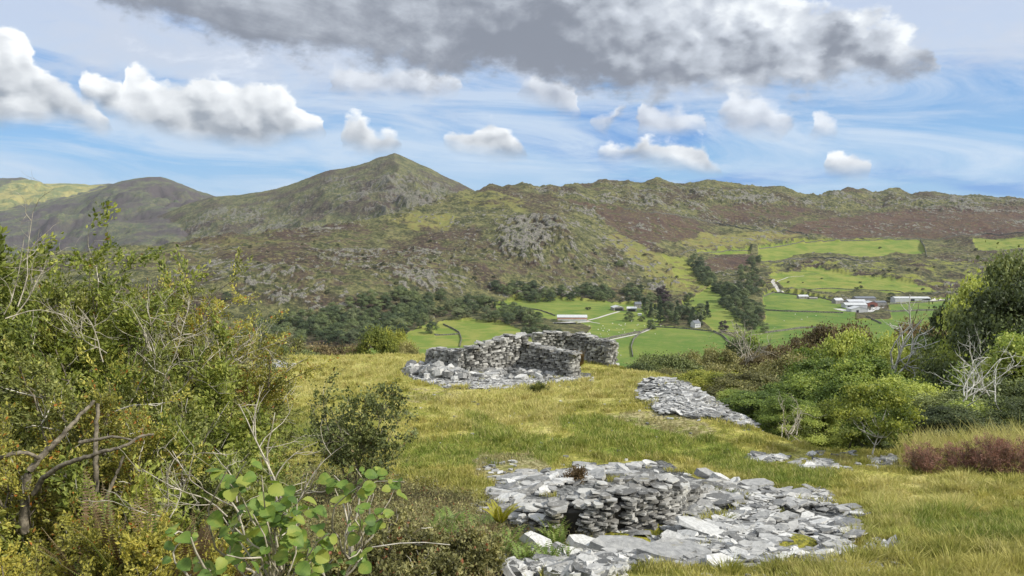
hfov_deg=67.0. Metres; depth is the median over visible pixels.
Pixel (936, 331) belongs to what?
gully tree
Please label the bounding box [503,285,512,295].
broadleaf tree
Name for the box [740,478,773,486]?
stone slab
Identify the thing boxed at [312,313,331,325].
broadleaf tree
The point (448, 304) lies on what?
broadleaf tree
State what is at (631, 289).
broadleaf tree
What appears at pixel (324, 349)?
gully tree
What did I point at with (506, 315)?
broadleaf tree
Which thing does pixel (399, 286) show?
broadleaf tree
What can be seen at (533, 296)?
broadleaf tree
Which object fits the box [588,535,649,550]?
stone slab
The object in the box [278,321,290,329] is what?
broadleaf tree
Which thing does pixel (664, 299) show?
copper beech tree
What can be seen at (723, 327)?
copper beech tree
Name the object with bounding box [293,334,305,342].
broadleaf tree
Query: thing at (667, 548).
stone slab
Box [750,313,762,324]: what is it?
broadleaf tree
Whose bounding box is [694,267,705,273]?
broadleaf tree
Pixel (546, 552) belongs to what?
green fern
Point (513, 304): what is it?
broadleaf tree
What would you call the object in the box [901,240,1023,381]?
gully tree
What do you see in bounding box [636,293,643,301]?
broadleaf tree
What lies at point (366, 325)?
broadleaf tree
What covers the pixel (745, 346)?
bare branches
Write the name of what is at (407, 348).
gully tree
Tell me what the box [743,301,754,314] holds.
broadleaf tree
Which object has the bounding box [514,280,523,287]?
broadleaf tree
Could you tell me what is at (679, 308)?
broadleaf tree
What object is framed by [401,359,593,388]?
slate rubble
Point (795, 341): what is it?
gully tree
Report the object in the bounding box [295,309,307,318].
broadleaf tree
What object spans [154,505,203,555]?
dead fern
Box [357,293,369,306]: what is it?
broadleaf tree
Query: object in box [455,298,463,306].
broadleaf tree
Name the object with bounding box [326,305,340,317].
broadleaf tree
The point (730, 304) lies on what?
broadleaf tree
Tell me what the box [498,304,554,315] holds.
dry stone wall
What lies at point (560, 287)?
broadleaf tree
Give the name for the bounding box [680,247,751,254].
dry stone wall
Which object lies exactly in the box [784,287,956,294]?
dry stone wall
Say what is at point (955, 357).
gully tree
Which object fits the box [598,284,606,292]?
broadleaf tree
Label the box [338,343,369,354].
gully tree
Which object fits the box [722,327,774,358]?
gully tree
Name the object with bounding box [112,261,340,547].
blackthorn bush
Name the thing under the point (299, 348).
gully tree
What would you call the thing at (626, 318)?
broadleaf tree
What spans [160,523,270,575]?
hazel sapling
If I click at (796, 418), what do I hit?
fallen branches
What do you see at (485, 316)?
broadleaf tree
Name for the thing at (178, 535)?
dead fern
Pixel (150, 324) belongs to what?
bare branches
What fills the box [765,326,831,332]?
dry stone wall
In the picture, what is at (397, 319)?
broadleaf tree
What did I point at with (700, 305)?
broadleaf tree
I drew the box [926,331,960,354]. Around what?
gully tree
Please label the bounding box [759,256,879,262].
dry stone wall
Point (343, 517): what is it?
dry stems
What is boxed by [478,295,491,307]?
broadleaf tree
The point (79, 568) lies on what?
dead fern
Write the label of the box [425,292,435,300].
broadleaf tree
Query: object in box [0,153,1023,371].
hills
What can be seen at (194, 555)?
dead fern
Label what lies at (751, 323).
broadleaf tree
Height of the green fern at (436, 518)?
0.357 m
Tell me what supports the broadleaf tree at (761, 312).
on the hills
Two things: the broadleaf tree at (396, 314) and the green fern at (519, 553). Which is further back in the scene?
the broadleaf tree at (396, 314)
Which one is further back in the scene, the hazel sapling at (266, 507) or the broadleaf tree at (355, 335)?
the broadleaf tree at (355, 335)
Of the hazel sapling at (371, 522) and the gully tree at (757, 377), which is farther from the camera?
the gully tree at (757, 377)
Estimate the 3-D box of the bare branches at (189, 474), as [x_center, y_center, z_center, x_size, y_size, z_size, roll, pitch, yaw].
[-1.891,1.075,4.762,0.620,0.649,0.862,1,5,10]
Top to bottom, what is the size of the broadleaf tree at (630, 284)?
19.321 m
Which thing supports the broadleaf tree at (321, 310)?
on the hills
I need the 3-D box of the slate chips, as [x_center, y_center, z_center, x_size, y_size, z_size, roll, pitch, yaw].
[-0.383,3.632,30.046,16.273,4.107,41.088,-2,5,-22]
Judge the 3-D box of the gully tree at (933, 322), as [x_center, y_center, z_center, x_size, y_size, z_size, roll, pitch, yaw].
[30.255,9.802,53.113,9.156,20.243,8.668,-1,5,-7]
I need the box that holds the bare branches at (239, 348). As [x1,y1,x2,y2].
[205,317,297,367]
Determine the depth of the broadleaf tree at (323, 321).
830.85 m
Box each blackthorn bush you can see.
[0,244,303,449]
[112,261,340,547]
[191,353,305,481]
[561,464,587,483]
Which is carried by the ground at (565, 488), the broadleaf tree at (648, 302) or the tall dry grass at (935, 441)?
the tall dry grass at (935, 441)
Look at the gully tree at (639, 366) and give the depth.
62.39 m
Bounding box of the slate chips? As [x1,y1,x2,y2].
[255,359,918,575]
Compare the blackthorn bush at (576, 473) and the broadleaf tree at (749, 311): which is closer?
the blackthorn bush at (576, 473)
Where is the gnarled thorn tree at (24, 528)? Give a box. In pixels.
[0,400,153,534]
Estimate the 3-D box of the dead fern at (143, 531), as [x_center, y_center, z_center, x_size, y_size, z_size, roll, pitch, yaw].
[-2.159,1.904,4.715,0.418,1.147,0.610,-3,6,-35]
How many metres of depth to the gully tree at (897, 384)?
34.69 m
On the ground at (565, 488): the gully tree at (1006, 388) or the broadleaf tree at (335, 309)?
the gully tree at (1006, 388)
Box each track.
[589,311,619,319]
[771,279,783,291]
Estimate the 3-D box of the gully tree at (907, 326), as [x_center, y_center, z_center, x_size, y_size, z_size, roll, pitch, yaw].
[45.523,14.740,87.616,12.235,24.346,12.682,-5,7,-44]
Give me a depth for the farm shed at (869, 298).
1204.33 m
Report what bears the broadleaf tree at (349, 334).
on the hills
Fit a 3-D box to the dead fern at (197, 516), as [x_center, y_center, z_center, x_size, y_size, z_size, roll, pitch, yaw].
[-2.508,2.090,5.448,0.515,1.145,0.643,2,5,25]
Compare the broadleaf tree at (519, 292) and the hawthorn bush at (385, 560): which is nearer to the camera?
the hawthorn bush at (385, 560)
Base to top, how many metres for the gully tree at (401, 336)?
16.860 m
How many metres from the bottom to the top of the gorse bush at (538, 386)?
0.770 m
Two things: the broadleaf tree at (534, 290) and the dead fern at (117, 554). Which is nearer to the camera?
the dead fern at (117, 554)
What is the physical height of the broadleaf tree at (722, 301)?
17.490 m
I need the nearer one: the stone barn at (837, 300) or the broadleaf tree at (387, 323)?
the broadleaf tree at (387, 323)
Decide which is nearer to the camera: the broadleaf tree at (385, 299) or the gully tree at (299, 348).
the gully tree at (299, 348)
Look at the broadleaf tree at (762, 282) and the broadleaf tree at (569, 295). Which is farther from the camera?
the broadleaf tree at (762, 282)
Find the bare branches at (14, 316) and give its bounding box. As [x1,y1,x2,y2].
[1,169,88,330]
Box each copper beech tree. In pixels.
[657,285,669,298]
[658,293,669,305]
[718,320,728,332]
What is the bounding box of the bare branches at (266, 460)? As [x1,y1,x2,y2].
[235,385,346,566]
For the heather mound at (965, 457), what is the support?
on the ground at (565, 488)
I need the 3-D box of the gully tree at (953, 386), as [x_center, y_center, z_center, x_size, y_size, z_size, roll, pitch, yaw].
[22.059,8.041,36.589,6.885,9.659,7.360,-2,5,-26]
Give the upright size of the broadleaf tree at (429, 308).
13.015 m
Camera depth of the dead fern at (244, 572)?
4.97 m
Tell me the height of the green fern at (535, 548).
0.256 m
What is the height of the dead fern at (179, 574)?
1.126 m
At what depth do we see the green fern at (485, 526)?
11.51 m
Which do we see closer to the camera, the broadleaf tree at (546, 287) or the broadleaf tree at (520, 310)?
the broadleaf tree at (520, 310)
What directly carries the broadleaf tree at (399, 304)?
on the hills
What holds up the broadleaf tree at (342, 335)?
on the hills
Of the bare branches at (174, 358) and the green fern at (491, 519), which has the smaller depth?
the bare branches at (174, 358)
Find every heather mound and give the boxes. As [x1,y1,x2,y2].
[901,439,955,473]
[937,439,984,468]
[961,429,1022,473]
[981,434,1023,473]
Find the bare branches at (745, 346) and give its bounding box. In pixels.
[713,320,780,364]
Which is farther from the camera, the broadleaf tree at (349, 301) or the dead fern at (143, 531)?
the broadleaf tree at (349, 301)
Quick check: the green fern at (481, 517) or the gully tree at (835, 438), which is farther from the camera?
the gully tree at (835, 438)
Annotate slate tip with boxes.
[629,376,763,431]
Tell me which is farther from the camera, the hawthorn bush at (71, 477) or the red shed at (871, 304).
the red shed at (871, 304)
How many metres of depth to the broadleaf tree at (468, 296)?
1072.34 m
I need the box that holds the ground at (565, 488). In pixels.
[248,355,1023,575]
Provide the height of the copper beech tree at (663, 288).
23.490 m
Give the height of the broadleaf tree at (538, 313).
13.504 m
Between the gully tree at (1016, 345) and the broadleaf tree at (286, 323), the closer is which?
the gully tree at (1016, 345)
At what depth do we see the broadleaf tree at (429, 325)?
828.12 m
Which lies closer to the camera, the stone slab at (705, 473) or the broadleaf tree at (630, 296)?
the stone slab at (705, 473)
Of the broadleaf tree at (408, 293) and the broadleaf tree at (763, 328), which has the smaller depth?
the broadleaf tree at (763, 328)
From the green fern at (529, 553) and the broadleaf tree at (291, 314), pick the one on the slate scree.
the green fern at (529, 553)
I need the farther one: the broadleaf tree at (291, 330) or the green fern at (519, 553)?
the broadleaf tree at (291, 330)
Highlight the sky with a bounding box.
[0,0,1023,197]
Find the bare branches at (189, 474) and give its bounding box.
[118,424,245,516]
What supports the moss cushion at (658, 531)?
on the slate scree
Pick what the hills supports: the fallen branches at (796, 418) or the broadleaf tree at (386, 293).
the broadleaf tree at (386, 293)
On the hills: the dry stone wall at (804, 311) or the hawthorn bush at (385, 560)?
the dry stone wall at (804, 311)
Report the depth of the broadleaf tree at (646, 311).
990.87 m
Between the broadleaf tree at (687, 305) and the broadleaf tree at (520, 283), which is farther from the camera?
the broadleaf tree at (520, 283)
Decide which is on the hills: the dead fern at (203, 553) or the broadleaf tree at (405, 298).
the broadleaf tree at (405, 298)
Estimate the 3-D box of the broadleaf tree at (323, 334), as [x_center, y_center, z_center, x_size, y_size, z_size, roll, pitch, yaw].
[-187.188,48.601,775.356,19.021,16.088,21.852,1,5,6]
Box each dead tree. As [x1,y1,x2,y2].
[885,294,938,379]
[900,299,927,338]
[927,332,1013,405]
[943,325,1023,411]
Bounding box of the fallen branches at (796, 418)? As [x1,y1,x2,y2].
[776,393,826,441]
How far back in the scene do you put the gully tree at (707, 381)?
46.65 m
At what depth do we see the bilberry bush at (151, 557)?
4.49 m
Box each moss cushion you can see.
[605,531,650,541]
[644,524,664,536]
[779,533,817,547]
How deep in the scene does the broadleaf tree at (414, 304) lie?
958.34 m
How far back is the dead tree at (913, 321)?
59.50 m
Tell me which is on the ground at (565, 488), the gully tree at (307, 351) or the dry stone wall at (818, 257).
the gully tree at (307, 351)
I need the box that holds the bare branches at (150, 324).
[33,280,183,379]
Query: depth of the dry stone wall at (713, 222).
1956.58 m
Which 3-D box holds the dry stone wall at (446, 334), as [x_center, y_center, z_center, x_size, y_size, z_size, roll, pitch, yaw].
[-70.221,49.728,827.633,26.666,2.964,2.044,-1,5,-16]
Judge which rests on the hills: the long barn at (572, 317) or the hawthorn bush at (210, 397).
the long barn at (572, 317)
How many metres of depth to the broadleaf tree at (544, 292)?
1170.39 m
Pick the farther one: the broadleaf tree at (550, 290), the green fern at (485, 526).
the broadleaf tree at (550, 290)
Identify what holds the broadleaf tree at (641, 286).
on the hills
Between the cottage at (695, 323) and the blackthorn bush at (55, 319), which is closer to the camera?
the blackthorn bush at (55, 319)
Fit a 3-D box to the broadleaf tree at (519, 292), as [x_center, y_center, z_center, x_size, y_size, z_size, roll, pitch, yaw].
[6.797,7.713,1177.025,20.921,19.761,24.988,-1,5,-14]
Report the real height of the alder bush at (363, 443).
3.583 m
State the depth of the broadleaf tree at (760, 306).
970.69 m
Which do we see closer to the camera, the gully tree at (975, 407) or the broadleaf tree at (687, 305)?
the gully tree at (975, 407)
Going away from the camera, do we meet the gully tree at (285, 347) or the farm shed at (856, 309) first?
the gully tree at (285, 347)
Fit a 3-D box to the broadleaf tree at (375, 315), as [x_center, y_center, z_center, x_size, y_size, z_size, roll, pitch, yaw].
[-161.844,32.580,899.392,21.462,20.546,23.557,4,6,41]
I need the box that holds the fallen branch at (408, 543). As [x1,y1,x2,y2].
[372,542,449,547]
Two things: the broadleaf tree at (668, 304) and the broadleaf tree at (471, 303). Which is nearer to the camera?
the broadleaf tree at (471, 303)
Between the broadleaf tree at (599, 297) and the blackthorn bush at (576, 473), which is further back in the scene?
the broadleaf tree at (599, 297)
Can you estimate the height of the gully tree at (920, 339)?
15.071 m
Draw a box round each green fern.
[420,512,455,530]
[434,507,464,528]
[441,519,455,541]
[447,506,489,529]
[466,521,499,532]
[470,513,494,525]
[479,514,502,527]
[486,524,526,542]
[497,534,531,554]
[508,540,541,560]
[509,542,540,557]
[524,541,548,556]
[528,539,563,560]
[535,516,565,536]
[543,525,568,543]
[545,519,572,537]
[548,540,574,555]
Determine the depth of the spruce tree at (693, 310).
931.08 m
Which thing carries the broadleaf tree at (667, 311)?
on the hills
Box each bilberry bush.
[0,510,197,575]
[45,506,268,575]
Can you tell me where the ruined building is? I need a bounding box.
[425,330,618,376]
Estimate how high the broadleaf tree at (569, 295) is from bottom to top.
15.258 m
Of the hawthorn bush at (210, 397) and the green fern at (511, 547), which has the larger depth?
the green fern at (511, 547)
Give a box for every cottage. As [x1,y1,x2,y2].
[690,319,700,327]
[797,295,808,298]
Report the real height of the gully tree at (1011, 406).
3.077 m
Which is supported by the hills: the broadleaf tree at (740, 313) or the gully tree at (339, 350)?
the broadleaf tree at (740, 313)
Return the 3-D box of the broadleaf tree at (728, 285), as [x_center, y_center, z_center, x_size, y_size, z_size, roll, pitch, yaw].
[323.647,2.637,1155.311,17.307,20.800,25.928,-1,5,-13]
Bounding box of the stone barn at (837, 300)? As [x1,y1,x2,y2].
[831,298,842,303]
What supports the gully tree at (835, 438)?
on the ground at (565, 488)
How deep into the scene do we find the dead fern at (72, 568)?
4.80 m
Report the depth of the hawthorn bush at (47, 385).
6.81 m
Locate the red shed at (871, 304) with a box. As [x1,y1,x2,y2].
[864,301,877,306]
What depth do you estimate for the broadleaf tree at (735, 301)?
1084.10 m
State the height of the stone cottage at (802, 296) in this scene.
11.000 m
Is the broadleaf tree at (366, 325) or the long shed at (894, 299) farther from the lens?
the long shed at (894, 299)
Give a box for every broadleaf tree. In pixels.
[221,292,231,300]
[262,318,276,324]
[271,326,286,333]
[274,313,289,326]
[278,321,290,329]
[285,327,293,337]
[287,311,296,322]
[291,328,307,340]
[292,316,303,324]
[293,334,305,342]
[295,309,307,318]
[295,322,305,329]
[304,309,317,315]
[304,323,313,334]
[305,316,316,329]
[311,329,321,340]
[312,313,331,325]
[313,317,331,333]
[316,329,332,343]
[317,308,332,318]
[325,302,339,311]
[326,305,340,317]
[327,322,347,333]
[328,330,349,344]
[332,315,339,322]
[335,304,346,314]
[336,329,350,341]
[338,315,349,326]
[342,318,359,331]
[344,329,360,342]
[345,296,354,306]
[345,311,356,323]
[346,303,356,315]
[346,325,361,337]
[350,328,359,340]
[355,292,370,303]
[355,309,364,314]
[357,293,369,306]
[358,314,370,322]
[360,323,376,337]
[363,307,380,318]
[367,289,378,302]
[370,299,385,309]
[371,306,382,312]
[371,320,383,329]
[378,312,391,324]
[379,292,391,301]
[381,295,392,307]
[382,317,396,327]
[384,314,404,323]
[385,325,395,335]
[389,312,402,322]
[391,303,406,312]
[392,306,408,313]
[393,285,407,294]
[393,288,404,299]
[393,322,409,332]
[394,318,407,331]
[400,290,411,301]
[400,295,411,303]
[400,316,412,326]
[403,308,419,323]
[405,302,417,315]
[409,291,421,301]
[411,286,420,294]
[412,305,429,319]
[415,319,424,327]
[417,312,429,321]
[424,298,435,305]
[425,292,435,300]
[425,321,439,333]
[426,306,433,314]
[427,305,437,313]
[435,288,446,299]
[435,307,448,315]
[442,300,452,309]
[451,302,460,308]
[451,307,463,318]
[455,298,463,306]
[460,298,471,305]
[463,294,471,302]
[464,307,472,316]
[467,301,480,313]
[468,295,482,305]
[476,295,489,307]
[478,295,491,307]
[481,310,491,320]
[488,297,498,307]
[490,280,499,287]
[490,283,503,291]
[491,310,500,320]
[498,305,508,311]
[500,308,511,318]
[502,312,515,324]
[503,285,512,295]
[506,302,517,311]
[511,287,523,298]
[511,305,526,318]
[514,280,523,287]
[519,285,530,291]
[520,291,529,300]
[521,314,537,325]
[521,327,531,333]
[522,307,535,320]
[526,280,539,291]
[526,289,537,300]
[528,326,539,331]
[529,292,540,302]
[531,318,543,326]
[533,312,543,319]
[539,286,549,293]
[539,291,548,300]
[544,289,556,300]
[545,292,555,301]
[556,284,566,294]
[565,292,575,300]
[571,286,581,296]
[582,287,592,294]
[587,289,598,298]
[592,291,606,300]
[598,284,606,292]
[600,287,611,299]
[616,260,624,266]
[623,312,634,320]
[624,288,635,293]
[624,291,634,300]
[626,282,636,291]
[633,290,643,299]
[636,284,644,291]
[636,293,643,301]
[643,299,653,308]
[643,304,654,315]
[645,292,656,301]
[646,319,656,328]
[650,310,658,317]
[663,301,675,309]
[663,309,672,320]
[668,311,680,322]
[677,305,688,317]
[681,306,695,318]
[682,292,694,301]
[683,303,691,311]
[688,253,697,261]
[693,256,705,264]
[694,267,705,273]
[695,303,705,311]
[696,273,707,282]
[702,277,713,285]
[710,283,718,291]
[713,284,722,292]
[718,297,729,307]
[723,283,734,293]
[725,303,737,312]
[727,294,737,301]
[729,286,741,293]
[730,296,741,306]
[732,291,741,297]
[733,311,745,321]
[738,315,751,326]
[739,298,749,305]
[741,288,749,296]
[741,309,753,319]
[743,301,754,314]
[746,286,755,294]
[746,318,757,329]
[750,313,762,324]
[754,308,765,318]
[755,305,765,311]
[757,279,765,285]
[759,321,769,332]
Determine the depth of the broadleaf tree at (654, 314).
973.56 m
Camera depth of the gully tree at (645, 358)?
72.22 m
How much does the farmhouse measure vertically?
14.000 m
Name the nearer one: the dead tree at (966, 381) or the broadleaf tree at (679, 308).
the dead tree at (966, 381)
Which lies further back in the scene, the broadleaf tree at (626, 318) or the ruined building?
the broadleaf tree at (626, 318)
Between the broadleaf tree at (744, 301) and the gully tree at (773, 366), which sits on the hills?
the broadleaf tree at (744, 301)
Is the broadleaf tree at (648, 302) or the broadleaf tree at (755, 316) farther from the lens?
the broadleaf tree at (648, 302)
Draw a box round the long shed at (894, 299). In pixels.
[890,296,930,302]
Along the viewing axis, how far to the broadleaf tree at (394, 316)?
866.28 m
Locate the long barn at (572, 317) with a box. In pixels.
[557,315,586,320]
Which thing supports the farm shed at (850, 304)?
on the farmyard
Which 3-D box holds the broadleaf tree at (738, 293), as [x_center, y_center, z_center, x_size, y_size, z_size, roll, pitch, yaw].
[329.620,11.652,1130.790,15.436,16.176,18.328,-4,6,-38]
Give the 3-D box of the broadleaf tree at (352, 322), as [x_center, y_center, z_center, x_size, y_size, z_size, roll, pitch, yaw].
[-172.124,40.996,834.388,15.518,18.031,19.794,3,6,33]
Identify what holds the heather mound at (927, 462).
on the ground at (565, 488)
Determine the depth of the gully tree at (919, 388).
31.53 m
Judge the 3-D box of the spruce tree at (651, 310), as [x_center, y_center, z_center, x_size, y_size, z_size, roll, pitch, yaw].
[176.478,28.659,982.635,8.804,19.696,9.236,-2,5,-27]
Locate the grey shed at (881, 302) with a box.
[873,301,885,304]
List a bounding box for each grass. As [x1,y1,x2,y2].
[891,413,1023,465]
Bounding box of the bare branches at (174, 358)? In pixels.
[110,268,251,404]
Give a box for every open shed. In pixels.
[610,305,623,310]
[627,307,636,311]
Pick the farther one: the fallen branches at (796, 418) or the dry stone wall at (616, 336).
the dry stone wall at (616, 336)
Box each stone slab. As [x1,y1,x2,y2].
[519,531,551,547]
[566,534,594,547]
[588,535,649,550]
[636,537,711,563]
[675,515,725,535]
[694,468,712,478]
[709,472,729,480]
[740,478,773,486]
[781,487,812,494]
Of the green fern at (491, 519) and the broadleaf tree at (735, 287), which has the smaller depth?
the green fern at (491, 519)
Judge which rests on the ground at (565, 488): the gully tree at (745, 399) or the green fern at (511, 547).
the gully tree at (745, 399)
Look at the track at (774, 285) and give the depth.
1333.26 m
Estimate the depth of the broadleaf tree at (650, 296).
1200.22 m
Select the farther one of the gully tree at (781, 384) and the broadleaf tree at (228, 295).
the broadleaf tree at (228, 295)
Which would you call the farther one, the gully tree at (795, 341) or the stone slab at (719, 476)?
the gully tree at (795, 341)
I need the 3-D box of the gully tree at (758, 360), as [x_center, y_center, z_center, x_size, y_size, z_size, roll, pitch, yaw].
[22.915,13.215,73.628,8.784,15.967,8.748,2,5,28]
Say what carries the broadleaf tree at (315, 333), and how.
on the hills
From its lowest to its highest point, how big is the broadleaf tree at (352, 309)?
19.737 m
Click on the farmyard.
(875, 308)
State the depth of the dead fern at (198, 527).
5.58 m
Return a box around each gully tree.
[257,344,298,359]
[262,331,301,352]
[289,336,315,353]
[294,347,320,355]
[306,338,336,355]
[327,339,349,356]
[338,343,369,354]
[346,323,403,355]
[383,322,416,352]
[397,336,419,355]
[623,360,653,370]
[634,351,685,370]
[647,350,704,372]
[651,366,679,374]
[668,369,702,385]
[670,367,724,388]
[675,346,727,387]
[687,370,760,391]
[690,341,742,366]
[701,368,782,406]
[703,360,750,380]
[716,387,751,416]
[716,388,790,431]
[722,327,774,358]
[722,335,755,360]
[737,341,797,377]
[737,349,772,377]
[740,347,813,391]
[741,377,846,430]
[751,393,828,440]
[756,372,851,430]
[761,353,846,388]
[761,370,870,444]
[772,403,863,449]
[775,330,817,352]
[778,337,833,374]
[781,395,885,449]
[798,316,838,347]
[803,350,935,442]
[809,317,879,353]
[809,320,880,362]
[827,369,937,448]
[839,404,944,449]
[843,328,885,361]
[856,377,960,446]
[861,410,971,450]
[866,336,922,400]
[872,325,908,352]
[888,314,933,342]
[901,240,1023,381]
[901,402,1013,442]
[903,288,969,344]
[904,330,946,378]
[906,385,988,428]
[907,348,968,384]
[911,306,1023,388]
[924,325,947,337]
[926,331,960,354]
[928,260,1003,346]
[930,362,1022,401]
[932,397,1023,430]
[936,268,1023,380]
[937,326,1023,396]
[953,373,1023,403]
[963,395,1023,436]
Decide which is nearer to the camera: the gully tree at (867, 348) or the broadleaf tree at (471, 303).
the gully tree at (867, 348)
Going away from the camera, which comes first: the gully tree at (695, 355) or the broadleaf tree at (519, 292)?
the gully tree at (695, 355)
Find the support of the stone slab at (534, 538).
on the slate scree
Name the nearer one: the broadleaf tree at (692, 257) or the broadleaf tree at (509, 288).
the broadleaf tree at (509, 288)
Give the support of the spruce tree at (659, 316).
on the hills
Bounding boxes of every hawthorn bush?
[0,200,265,517]
[0,225,185,539]
[0,330,314,569]
[0,346,241,575]
[0,405,282,574]
[2,303,302,548]
[169,448,343,575]
[187,403,290,489]
[308,498,470,575]
[400,520,509,575]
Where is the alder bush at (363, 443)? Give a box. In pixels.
[293,367,418,503]
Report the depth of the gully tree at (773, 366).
54.96 m
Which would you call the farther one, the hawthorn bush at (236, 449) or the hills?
the hills
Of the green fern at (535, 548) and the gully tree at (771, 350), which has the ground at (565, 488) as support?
the gully tree at (771, 350)
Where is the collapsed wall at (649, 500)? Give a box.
[471,471,744,537]
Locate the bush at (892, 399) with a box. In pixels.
[821,378,927,454]
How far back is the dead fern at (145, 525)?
5.15 m
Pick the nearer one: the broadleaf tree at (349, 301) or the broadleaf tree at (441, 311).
the broadleaf tree at (349, 301)
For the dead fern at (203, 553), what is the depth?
4.71 m
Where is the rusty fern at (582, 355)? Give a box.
[574,350,584,365]
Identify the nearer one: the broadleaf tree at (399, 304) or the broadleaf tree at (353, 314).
the broadleaf tree at (353, 314)
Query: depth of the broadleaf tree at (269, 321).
860.22 m
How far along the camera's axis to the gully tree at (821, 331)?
88.17 m
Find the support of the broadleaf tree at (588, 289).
on the hills
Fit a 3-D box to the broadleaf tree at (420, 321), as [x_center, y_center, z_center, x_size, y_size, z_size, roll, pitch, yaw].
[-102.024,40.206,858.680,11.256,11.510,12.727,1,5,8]
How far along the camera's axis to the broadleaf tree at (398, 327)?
827.30 m
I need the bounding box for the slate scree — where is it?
[485,459,869,575]
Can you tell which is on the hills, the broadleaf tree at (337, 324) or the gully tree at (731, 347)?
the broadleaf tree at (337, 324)
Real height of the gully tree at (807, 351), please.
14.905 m
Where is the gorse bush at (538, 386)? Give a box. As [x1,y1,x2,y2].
[527,380,549,392]
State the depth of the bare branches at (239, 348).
9.41 m
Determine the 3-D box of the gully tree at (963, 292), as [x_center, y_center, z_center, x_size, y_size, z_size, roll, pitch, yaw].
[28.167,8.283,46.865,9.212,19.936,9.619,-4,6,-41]
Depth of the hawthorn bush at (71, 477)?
5.90 m
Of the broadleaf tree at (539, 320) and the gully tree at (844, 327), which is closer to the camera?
the gully tree at (844, 327)
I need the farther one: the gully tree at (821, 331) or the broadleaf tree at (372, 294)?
the broadleaf tree at (372, 294)
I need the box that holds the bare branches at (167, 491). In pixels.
[79,443,190,520]
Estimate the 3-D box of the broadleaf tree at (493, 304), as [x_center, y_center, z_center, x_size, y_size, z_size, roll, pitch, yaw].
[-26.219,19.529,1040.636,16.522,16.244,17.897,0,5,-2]
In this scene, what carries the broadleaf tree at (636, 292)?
on the hills
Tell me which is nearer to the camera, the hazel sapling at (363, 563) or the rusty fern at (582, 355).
the hazel sapling at (363, 563)
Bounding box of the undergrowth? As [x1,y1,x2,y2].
[13,460,591,575]
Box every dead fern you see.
[23,462,114,565]
[37,483,115,572]
[41,510,127,575]
[60,495,230,575]
[72,545,129,575]
[78,501,228,575]
[84,502,219,555]
[88,495,174,575]
[88,503,215,559]
[96,491,214,575]
[99,483,114,528]
[103,473,226,568]
[129,497,207,575]
[130,499,202,573]
[145,491,223,575]
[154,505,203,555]
[177,526,247,575]
[189,497,214,529]
[199,530,276,575]
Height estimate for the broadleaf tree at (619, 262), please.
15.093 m
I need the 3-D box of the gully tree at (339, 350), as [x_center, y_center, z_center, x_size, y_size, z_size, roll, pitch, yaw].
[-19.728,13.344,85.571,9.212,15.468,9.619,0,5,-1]
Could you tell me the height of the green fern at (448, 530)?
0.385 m
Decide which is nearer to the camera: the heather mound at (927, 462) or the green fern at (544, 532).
the green fern at (544, 532)
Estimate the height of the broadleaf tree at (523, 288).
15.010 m
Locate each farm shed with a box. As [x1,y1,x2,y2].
[841,302,866,308]
[844,299,865,301]
[846,305,867,312]
[852,296,875,300]
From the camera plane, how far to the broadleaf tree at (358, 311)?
924.25 m
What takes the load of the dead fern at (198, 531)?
on the ground at (565, 488)
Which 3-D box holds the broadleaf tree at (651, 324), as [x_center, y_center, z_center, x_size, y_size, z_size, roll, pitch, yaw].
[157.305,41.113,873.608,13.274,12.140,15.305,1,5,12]
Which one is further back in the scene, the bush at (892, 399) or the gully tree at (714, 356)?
the gully tree at (714, 356)
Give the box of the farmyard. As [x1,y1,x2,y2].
[837,307,882,311]
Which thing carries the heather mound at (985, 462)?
on the ground at (565, 488)
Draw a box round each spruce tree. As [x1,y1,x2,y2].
[641,297,647,310]
[647,303,653,316]
[655,305,665,322]
[672,310,678,324]
[691,306,695,319]
[704,301,711,317]
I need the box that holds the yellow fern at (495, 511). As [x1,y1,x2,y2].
[480,498,523,523]
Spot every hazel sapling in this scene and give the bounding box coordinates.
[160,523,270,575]
[201,458,336,575]
[308,547,372,575]
[316,465,407,559]
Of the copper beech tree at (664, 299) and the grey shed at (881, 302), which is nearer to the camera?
the copper beech tree at (664, 299)
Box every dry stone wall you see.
[434,333,457,335]
[443,323,461,346]
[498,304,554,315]
[605,331,639,338]
[624,208,808,237]
[631,327,651,356]
[657,326,711,331]
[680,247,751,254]
[712,330,728,341]
[759,237,919,248]
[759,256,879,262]
[763,292,831,300]
[765,309,842,312]
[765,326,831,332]
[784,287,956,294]
[882,299,952,305]
[885,309,946,311]
[921,232,1023,240]
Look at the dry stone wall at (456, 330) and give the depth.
857.17 m
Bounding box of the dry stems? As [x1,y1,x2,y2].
[13,460,597,575]
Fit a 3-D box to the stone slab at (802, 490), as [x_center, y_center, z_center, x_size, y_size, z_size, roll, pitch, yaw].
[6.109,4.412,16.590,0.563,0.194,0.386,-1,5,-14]
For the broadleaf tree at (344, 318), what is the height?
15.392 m
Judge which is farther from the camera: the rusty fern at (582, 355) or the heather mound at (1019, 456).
the rusty fern at (582, 355)
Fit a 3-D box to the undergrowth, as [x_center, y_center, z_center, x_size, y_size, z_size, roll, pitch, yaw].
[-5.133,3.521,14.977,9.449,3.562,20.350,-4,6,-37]
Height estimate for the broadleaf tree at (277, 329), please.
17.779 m
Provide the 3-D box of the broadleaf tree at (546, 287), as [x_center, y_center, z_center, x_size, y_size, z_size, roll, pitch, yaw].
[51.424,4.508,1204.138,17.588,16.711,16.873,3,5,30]
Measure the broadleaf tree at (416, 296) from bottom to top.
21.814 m
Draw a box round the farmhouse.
[634,301,641,307]
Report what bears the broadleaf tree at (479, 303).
on the hills
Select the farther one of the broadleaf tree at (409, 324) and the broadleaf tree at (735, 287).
the broadleaf tree at (735, 287)

